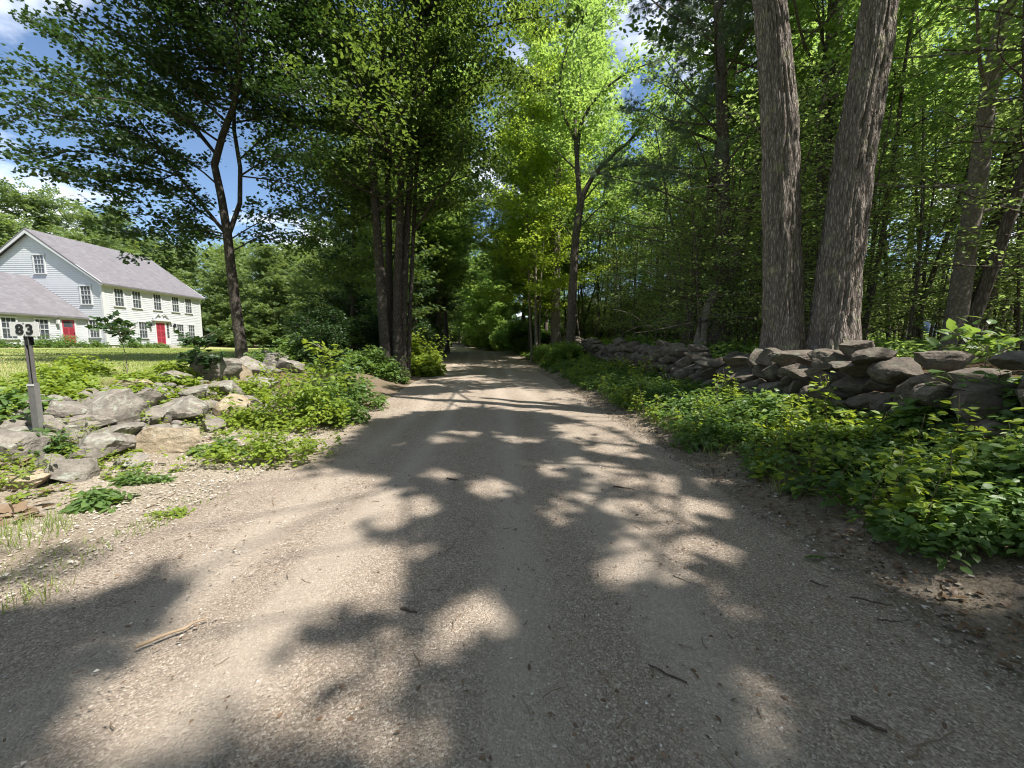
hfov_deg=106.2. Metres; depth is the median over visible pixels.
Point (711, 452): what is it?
bank grass
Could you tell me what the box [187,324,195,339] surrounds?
window
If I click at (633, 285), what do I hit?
sapling
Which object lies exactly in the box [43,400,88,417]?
fieldstone
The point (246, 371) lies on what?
fieldstone
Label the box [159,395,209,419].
fieldstone
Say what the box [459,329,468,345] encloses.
shrub
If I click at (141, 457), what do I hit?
fieldstone
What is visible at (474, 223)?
arching tree
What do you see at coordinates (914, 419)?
weed clump
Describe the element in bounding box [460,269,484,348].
vista tree
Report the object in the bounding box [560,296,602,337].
shrub
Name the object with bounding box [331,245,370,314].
field tree
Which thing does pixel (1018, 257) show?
sapling
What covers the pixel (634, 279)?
sapling
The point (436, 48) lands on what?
maple clump
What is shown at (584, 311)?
sapling
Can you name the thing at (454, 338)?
shrub
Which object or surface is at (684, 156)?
wood tree
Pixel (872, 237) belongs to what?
sapling
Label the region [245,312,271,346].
shrub
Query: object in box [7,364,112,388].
weed clump
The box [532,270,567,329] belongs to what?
vista tree
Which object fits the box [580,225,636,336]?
sapling
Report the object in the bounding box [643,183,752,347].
sapling
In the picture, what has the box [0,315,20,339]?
window
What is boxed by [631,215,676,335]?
sapling
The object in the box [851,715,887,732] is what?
stick
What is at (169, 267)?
field tree
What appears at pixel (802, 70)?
leaning tree
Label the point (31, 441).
fieldstone
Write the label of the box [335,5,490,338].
arching tree
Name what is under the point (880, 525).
broad weeds
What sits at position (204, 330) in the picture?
shrub
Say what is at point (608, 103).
arching tree
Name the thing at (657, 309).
sapling
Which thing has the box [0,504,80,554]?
grass tuft
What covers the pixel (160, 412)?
fieldstone
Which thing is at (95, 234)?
field tree
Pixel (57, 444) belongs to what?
weed clump
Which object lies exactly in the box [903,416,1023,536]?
weed clump
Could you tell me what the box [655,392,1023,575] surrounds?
roadside weeds
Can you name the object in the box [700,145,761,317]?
sapling
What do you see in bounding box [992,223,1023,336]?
sapling
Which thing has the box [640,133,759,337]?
sapling
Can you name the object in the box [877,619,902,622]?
stick
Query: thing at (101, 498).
weed clump
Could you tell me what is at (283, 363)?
fieldstone
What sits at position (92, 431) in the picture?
grass tuft
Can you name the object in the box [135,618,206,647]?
stick
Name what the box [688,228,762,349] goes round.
sapling
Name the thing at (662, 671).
stick
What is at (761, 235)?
sapling
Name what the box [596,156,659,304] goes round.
wood tree
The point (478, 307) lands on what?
vista tree
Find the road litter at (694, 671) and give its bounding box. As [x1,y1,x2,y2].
[0,393,1013,767]
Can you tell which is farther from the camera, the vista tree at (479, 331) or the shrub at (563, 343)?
the vista tree at (479, 331)
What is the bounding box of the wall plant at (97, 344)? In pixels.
[84,339,112,347]
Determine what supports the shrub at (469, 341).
on the ground at (994, 584)
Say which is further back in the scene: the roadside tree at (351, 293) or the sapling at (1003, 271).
the roadside tree at (351, 293)
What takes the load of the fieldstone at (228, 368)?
on the ground at (994, 584)
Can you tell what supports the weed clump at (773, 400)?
on the ground at (994, 584)
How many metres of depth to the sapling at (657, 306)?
24.12 m
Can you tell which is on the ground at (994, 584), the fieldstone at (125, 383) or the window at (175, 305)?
the fieldstone at (125, 383)
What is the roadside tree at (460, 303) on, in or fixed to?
on the ground at (994, 584)
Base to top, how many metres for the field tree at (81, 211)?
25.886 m
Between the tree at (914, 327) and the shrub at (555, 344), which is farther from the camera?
the shrub at (555, 344)
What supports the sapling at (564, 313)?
on the ground at (994, 584)
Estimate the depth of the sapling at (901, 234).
14.77 m
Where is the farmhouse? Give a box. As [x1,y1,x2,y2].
[0,228,204,347]
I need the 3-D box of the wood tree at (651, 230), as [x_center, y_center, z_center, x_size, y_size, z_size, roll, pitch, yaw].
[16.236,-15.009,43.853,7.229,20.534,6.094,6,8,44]
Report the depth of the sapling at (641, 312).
35.71 m
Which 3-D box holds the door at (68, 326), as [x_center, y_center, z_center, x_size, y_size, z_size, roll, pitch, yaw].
[-34.900,-4.109,30.292,0.100,2.180,1.200,0,6,0]
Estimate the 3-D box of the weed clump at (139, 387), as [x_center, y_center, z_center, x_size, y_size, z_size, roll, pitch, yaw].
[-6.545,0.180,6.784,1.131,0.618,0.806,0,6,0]
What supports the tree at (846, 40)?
on the ground at (994, 584)
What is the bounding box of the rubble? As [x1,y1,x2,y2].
[0,366,281,444]
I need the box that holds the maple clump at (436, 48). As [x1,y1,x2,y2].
[243,0,592,378]
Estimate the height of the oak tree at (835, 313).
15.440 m
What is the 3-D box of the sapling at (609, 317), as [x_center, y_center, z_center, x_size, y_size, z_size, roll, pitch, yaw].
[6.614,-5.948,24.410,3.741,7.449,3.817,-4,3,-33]
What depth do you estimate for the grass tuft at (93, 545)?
2.76 m
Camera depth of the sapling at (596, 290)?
35.45 m
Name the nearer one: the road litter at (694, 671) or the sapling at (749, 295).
the road litter at (694, 671)
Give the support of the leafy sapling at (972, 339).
on the ground at (994, 584)
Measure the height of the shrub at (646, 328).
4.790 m
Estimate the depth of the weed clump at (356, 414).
7.64 m
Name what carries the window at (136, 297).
in the farmhouse
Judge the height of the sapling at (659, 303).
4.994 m
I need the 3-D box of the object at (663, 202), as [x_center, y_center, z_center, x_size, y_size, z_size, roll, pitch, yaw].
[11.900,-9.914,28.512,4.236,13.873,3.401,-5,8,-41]
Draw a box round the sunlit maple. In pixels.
[463,0,614,361]
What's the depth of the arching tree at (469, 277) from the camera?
53.23 m
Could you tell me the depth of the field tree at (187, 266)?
53.03 m
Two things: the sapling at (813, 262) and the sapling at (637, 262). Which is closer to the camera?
the sapling at (813, 262)
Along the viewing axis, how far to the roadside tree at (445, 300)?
36.11 m
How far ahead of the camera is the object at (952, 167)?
14.18 m
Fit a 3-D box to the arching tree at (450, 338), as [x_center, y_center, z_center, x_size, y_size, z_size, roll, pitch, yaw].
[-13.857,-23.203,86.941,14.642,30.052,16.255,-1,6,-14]
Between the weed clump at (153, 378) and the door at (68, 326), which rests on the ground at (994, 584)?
the weed clump at (153, 378)
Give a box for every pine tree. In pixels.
[569,0,847,353]
[624,5,757,339]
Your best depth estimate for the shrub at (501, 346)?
46.03 m
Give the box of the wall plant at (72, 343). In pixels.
[50,334,87,347]
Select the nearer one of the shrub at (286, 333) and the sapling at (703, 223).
the sapling at (703, 223)
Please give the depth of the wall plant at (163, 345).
35.61 m
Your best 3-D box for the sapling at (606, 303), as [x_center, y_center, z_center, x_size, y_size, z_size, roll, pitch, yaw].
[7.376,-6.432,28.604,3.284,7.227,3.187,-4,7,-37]
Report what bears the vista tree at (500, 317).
on the ground at (994, 584)
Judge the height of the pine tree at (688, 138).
19.567 m
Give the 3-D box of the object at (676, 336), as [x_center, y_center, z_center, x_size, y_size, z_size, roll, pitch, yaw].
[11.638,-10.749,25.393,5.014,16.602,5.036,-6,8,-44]
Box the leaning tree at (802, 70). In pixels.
[692,0,850,343]
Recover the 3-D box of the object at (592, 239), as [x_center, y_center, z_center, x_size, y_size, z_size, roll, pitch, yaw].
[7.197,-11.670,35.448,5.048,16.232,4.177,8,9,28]
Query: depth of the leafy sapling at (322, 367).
7.97 m
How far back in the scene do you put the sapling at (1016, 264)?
9.45 m
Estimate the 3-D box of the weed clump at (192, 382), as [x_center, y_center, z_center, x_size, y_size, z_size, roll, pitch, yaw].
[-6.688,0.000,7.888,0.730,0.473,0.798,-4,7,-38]
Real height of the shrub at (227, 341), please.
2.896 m
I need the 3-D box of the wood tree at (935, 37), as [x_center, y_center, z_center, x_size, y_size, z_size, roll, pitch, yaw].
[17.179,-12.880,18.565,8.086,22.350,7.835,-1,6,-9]
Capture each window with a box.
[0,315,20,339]
[31,253,46,273]
[32,317,52,339]
[78,284,93,304]
[87,318,101,337]
[112,287,126,307]
[130,289,143,308]
[137,320,149,338]
[152,293,163,310]
[170,295,180,312]
[175,323,184,338]
[183,297,193,313]
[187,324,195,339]
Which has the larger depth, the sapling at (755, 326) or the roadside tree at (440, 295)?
the roadside tree at (440, 295)
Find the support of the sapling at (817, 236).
on the ground at (994, 584)
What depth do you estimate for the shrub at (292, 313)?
47.04 m
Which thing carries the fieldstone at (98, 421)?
on the ground at (994, 584)
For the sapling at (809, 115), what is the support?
on the ground at (994, 584)
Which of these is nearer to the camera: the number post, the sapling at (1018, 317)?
the number post
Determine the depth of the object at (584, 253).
27.32 m
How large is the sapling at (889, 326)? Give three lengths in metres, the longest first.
11.666 x 4.897 x 4.869 m
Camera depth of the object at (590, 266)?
30.97 m
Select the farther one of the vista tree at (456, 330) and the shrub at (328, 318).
the vista tree at (456, 330)
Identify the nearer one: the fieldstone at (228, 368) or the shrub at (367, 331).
the fieldstone at (228, 368)
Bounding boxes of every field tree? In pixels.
[0,176,83,244]
[0,198,37,247]
[45,223,125,250]
[54,197,137,247]
[64,229,120,245]
[109,241,214,332]
[114,228,188,282]
[154,237,213,318]
[179,256,207,295]
[187,233,256,345]
[190,254,253,326]
[198,241,253,317]
[198,260,249,346]
[234,242,300,347]
[242,255,292,321]
[275,238,335,307]
[279,249,337,314]
[279,259,327,332]
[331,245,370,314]
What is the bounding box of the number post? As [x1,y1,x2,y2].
[9,322,44,432]
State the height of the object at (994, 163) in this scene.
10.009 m
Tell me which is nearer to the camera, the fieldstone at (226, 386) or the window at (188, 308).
the fieldstone at (226, 386)
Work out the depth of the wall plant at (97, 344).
31.27 m
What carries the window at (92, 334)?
in the farmhouse
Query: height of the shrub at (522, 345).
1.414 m
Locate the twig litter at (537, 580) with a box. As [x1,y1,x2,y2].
[1,402,946,767]
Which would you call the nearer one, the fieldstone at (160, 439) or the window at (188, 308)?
the fieldstone at (160, 439)
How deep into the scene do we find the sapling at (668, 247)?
21.33 m
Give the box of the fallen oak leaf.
[804,555,826,557]
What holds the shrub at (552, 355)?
on the ground at (994, 584)
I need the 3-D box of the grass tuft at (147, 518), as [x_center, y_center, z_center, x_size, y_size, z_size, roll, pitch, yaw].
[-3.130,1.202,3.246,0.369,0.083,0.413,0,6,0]
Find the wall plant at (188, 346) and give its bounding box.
[178,342,198,347]
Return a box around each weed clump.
[0,375,88,400]
[0,386,65,431]
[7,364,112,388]
[21,427,77,459]
[35,353,116,374]
[58,485,140,514]
[65,381,113,397]
[106,464,177,487]
[107,448,142,456]
[108,377,171,406]
[111,370,209,399]
[143,505,195,522]
[150,360,196,376]
[169,373,207,392]
[184,433,251,456]
[191,414,346,470]
[208,387,241,397]
[211,404,284,430]
[219,360,353,432]
[222,373,276,401]
[243,331,352,371]
[285,352,389,410]
[289,375,372,427]
[339,344,412,383]
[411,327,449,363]
[669,386,827,453]
[875,375,1022,445]
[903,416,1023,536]
[925,367,1023,433]
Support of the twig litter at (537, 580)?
on the dirt road
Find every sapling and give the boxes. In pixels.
[85,310,150,372]
[173,326,229,376]
[296,337,353,414]
[549,257,581,335]
[560,215,598,330]
[560,242,595,322]
[562,276,602,336]
[567,250,602,322]
[575,271,611,337]
[577,238,608,326]
[577,272,606,333]
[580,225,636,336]
[580,251,604,336]
[585,223,671,341]
[585,287,603,333]
[587,205,651,336]
[588,259,629,338]
[589,232,642,338]
[592,216,653,337]
[593,284,629,337]
[596,242,639,336]
[600,277,630,334]
[608,234,649,337]
[609,208,657,312]
[612,217,655,339]
[613,106,747,343]
[614,212,702,343]
[622,209,672,339]
[627,260,656,336]
[627,273,661,333]
[629,230,682,336]
[630,164,713,340]
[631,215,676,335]
[631,278,666,335]
[635,243,702,342]
[635,253,683,337]
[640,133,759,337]
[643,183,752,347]
[648,149,749,336]
[655,182,738,343]
[660,210,713,336]
[666,72,809,320]
[672,144,759,323]
[673,79,838,330]
[684,145,760,344]
[687,80,831,349]
[687,205,743,327]
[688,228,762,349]
[699,33,900,328]
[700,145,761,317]
[707,69,820,351]
[709,213,804,339]
[721,65,874,327]
[733,227,762,335]
[734,206,823,342]
[745,62,895,305]
[750,188,891,342]
[761,114,877,299]
[802,62,958,329]
[803,44,946,339]
[805,119,905,298]
[815,6,998,345]
[861,69,1018,342]
[861,150,946,333]
[861,235,904,338]
[862,89,1023,356]
[862,129,947,324]
[863,64,1023,336]
[864,218,941,339]
[864,238,910,327]
[874,71,1011,338]
[878,162,956,321]
[882,0,1023,350]
[882,151,998,336]
[894,133,1012,321]
[896,151,978,319]
[897,189,1006,337]
[911,3,1023,287]
[924,0,1023,296]
[924,316,1023,366]
[926,110,1023,349]
[931,158,1023,350]
[938,226,1023,347]
[955,47,1023,295]
[977,200,1023,299]
[989,231,1023,337]
[990,163,1023,297]
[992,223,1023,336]
[999,218,1023,300]
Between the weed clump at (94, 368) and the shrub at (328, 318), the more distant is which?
the shrub at (328, 318)
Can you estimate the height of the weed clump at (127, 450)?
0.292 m
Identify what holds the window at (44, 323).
in the farmhouse
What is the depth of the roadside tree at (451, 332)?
55.61 m
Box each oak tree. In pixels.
[619,0,842,330]
[752,0,806,380]
[804,0,899,366]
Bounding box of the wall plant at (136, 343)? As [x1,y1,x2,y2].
[116,337,149,347]
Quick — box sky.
[0,0,1021,319]
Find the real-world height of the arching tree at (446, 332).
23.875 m
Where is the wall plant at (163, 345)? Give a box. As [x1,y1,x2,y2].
[150,342,170,347]
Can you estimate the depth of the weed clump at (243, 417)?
6.91 m
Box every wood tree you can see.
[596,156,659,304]
[610,82,702,338]
[633,176,670,277]
[646,0,848,346]
[649,76,737,308]
[705,0,974,293]
[713,1,902,232]
[730,49,815,313]
[798,0,994,193]
[876,0,1006,338]
[909,0,1022,357]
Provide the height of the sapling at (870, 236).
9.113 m
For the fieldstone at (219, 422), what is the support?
on the ground at (994, 584)
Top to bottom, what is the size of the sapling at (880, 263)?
7.001 m
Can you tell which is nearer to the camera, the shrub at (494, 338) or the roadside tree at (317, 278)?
the roadside tree at (317, 278)
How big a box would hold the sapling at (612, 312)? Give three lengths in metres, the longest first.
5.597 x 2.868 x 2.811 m
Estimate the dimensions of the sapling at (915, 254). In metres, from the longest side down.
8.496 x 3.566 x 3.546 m
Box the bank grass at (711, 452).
[527,356,1023,558]
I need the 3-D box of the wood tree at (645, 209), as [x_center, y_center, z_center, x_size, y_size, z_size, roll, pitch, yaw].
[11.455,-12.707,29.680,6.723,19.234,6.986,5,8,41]
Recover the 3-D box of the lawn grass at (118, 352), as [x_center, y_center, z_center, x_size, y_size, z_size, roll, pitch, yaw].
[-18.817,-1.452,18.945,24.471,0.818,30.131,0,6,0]
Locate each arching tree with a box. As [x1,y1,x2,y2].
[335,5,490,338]
[371,55,490,325]
[392,10,515,355]
[419,161,490,351]
[449,254,480,346]
[451,209,484,294]
[457,62,601,348]
[471,96,592,337]
[482,140,594,330]
[507,1,644,335]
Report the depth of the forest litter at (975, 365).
7.54 m
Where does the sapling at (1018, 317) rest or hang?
on the ground at (994, 584)
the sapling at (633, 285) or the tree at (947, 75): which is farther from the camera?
the sapling at (633, 285)
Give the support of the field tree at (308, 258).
on the ground at (994, 584)
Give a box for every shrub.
[202,319,209,344]
[203,316,229,346]
[216,313,265,347]
[218,329,233,346]
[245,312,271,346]
[262,318,286,346]
[262,335,278,347]
[270,311,298,347]
[279,299,353,335]
[281,299,354,354]
[281,322,302,343]
[285,315,348,368]
[296,308,364,356]
[324,291,368,348]
[351,302,417,356]
[407,311,444,345]
[411,352,446,376]
[412,318,439,352]
[417,311,449,340]
[417,313,444,345]
[448,323,461,342]
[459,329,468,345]
[462,331,474,346]
[472,337,482,348]
[479,336,486,348]
[483,333,493,349]
[487,326,514,351]
[494,328,512,350]
[502,316,544,350]
[513,337,527,351]
[532,343,548,358]
[532,343,550,359]
[541,328,550,344]
[543,346,566,361]
[547,338,565,352]
[556,341,582,358]
[558,341,583,358]
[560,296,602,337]
[560,302,576,336]
[589,310,619,336]
[622,293,671,335]
[630,311,674,335]
[862,273,928,334]
[892,257,950,323]
[945,259,1023,335]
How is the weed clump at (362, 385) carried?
on the ground at (994, 584)
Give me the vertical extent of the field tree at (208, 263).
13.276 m
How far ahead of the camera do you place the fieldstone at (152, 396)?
6.62 m
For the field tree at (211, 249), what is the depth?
69.26 m
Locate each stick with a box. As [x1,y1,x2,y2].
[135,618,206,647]
[143,492,175,511]
[400,607,416,612]
[648,664,686,682]
[810,580,827,586]
[838,717,854,730]
[850,596,891,605]
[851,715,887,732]
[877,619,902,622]
[906,730,955,758]
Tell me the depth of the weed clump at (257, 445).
5.09 m
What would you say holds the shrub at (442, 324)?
on the ground at (994, 584)
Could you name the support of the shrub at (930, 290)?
on the ground at (994, 584)
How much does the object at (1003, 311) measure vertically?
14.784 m
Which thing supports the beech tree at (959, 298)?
on the ground at (994, 584)
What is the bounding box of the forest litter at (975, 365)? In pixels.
[750,352,1022,375]
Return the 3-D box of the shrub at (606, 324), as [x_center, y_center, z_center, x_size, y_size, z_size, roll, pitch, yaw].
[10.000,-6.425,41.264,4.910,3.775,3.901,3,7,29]
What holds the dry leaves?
on the ground at (994, 584)
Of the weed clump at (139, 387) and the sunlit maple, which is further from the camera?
the sunlit maple
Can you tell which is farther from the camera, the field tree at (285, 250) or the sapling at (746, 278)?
the field tree at (285, 250)
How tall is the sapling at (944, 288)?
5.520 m
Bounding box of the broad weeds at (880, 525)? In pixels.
[527,354,1023,558]
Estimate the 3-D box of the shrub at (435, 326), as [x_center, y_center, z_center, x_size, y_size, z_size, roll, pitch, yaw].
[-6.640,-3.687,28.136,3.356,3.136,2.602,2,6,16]
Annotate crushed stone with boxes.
[0,396,372,600]
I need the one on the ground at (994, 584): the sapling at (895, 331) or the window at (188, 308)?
the sapling at (895, 331)
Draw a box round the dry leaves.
[0,385,219,500]
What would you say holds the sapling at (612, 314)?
on the ground at (994, 584)
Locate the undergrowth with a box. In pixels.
[581,331,1019,365]
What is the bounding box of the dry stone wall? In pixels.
[546,335,1023,442]
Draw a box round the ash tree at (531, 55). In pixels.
[490,0,631,345]
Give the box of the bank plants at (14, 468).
[0,359,330,506]
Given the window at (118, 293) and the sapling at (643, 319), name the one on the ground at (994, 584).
the sapling at (643, 319)
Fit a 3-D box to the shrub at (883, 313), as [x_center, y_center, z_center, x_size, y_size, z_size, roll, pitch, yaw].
[26.600,-5.683,28.014,5.083,4.919,6.398,1,6,12]
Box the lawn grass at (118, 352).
[0,348,370,408]
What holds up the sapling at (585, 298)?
on the ground at (994, 584)
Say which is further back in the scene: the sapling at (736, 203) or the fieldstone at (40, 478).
the sapling at (736, 203)
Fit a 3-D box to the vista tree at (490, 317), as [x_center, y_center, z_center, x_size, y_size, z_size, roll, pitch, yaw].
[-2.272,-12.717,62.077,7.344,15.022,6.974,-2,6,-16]
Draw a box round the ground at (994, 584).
[0,336,1023,680]
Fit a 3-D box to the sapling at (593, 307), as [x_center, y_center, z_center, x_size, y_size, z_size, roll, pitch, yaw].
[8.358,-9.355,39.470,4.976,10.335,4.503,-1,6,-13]
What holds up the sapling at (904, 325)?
on the ground at (994, 584)
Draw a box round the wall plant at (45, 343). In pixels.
[21,333,62,347]
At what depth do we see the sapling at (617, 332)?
25.95 m
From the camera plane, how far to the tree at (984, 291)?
7.41 m
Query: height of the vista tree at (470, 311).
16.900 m
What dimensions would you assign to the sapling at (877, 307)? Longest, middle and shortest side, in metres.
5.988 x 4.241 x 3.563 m
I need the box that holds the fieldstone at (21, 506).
[0,500,53,526]
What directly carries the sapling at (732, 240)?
on the ground at (994, 584)
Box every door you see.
[58,318,77,341]
[154,321,167,343]
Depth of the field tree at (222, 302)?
46.94 m
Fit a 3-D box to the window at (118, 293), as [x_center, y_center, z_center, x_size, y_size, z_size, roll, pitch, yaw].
[-33.445,-7.382,32.729,0.110,1.630,1.020,0,6,0]
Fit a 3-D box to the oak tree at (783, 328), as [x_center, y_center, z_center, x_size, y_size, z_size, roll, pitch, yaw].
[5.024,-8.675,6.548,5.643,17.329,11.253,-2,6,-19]
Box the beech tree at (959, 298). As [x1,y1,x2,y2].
[822,0,1023,350]
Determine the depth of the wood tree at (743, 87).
25.45 m
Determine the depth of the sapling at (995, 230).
9.33 m
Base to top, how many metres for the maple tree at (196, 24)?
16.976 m
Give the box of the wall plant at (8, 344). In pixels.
[0,336,21,347]
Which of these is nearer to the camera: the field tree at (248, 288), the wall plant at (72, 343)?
the wall plant at (72, 343)
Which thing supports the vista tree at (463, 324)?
on the ground at (994, 584)
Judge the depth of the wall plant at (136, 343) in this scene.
32.72 m
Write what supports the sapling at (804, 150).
on the ground at (994, 584)
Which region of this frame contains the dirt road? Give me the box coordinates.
[0,345,1023,767]
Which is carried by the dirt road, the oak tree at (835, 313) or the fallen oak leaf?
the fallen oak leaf
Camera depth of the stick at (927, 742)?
1.49 m
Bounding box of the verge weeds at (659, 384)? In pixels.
[513,346,740,423]
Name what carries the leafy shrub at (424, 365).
on the ground at (994, 584)
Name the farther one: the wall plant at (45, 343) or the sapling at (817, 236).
the wall plant at (45, 343)
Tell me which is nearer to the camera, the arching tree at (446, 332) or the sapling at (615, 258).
the sapling at (615, 258)
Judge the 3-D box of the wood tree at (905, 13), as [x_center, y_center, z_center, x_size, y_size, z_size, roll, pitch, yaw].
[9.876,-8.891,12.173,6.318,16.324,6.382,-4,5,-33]
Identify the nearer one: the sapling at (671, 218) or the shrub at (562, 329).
the sapling at (671, 218)
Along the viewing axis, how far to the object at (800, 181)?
15.41 m
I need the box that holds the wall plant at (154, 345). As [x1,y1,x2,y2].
[134,341,161,347]
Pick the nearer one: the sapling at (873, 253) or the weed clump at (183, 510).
the weed clump at (183, 510)
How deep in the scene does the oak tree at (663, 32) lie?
13.58 m
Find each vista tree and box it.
[448,314,461,343]
[451,265,471,345]
[457,241,492,328]
[459,254,482,346]
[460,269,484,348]
[461,262,485,335]
[469,254,489,331]
[469,260,514,336]
[475,225,526,333]
[477,258,511,336]
[488,286,517,340]
[497,192,574,343]
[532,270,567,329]
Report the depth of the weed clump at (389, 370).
14.19 m
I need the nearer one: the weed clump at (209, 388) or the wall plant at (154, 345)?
the weed clump at (209, 388)
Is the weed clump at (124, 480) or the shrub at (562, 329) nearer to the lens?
the weed clump at (124, 480)
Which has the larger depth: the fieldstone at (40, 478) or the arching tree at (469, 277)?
the arching tree at (469, 277)
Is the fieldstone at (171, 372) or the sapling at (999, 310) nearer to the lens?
the fieldstone at (171, 372)
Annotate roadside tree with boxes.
[280,107,393,347]
[281,51,414,351]
[325,117,447,331]
[336,55,441,307]
[343,69,470,321]
[374,221,457,319]
[418,220,473,312]
[420,267,477,324]
[428,245,463,313]
[442,269,470,335]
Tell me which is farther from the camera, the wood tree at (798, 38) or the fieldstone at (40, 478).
the wood tree at (798, 38)
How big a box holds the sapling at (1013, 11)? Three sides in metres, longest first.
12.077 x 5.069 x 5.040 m
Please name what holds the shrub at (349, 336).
on the ground at (994, 584)
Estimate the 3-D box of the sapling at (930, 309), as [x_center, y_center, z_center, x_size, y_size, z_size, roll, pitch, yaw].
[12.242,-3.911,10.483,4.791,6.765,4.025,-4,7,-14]
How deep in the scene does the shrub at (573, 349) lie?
20.09 m
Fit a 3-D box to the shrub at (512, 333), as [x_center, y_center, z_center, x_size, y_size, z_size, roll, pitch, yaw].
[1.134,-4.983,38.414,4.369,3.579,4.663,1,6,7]
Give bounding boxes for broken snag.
[693,284,718,346]
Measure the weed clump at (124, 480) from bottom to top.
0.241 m
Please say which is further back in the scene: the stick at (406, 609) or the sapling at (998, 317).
the sapling at (998, 317)
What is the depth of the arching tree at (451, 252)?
28.55 m
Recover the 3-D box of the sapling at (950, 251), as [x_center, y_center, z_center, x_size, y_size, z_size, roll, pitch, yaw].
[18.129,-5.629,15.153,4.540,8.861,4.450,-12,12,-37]
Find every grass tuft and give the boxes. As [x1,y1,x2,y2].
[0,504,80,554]
[0,534,115,586]
[1,569,77,613]
[65,423,134,444]
[112,513,173,538]
[167,488,229,506]
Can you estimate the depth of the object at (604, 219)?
28.94 m
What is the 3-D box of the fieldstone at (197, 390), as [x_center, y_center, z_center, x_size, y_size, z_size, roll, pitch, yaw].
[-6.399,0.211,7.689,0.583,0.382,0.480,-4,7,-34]
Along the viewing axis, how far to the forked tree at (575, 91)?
20.53 m
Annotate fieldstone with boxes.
[0,429,51,463]
[0,500,53,526]
[5,468,52,488]
[25,415,63,431]
[32,454,65,468]
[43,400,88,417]
[43,458,99,482]
[62,414,117,428]
[68,432,136,458]
[82,388,149,424]
[94,422,145,434]
[113,452,149,466]
[115,379,153,387]
[129,427,199,452]
[135,387,166,406]
[141,408,165,418]
[157,370,193,382]
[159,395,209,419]
[177,384,208,398]
[187,356,242,380]
[201,417,226,432]
[208,380,244,394]
[212,393,253,417]
[232,364,252,383]
[239,356,267,374]
[244,376,278,388]
[244,395,258,406]
[262,352,289,366]
[276,358,304,372]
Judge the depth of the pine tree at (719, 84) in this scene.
12.49 m
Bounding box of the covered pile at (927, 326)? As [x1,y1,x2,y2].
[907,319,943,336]
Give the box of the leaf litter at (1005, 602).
[539,370,1023,668]
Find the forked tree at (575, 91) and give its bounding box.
[518,0,715,343]
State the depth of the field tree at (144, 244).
60.11 m
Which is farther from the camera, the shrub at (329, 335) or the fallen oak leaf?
the shrub at (329, 335)
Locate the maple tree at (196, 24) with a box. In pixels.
[0,0,366,358]
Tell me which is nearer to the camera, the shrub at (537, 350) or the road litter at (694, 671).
the road litter at (694, 671)
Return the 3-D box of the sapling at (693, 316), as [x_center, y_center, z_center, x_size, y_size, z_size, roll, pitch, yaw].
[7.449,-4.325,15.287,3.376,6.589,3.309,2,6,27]

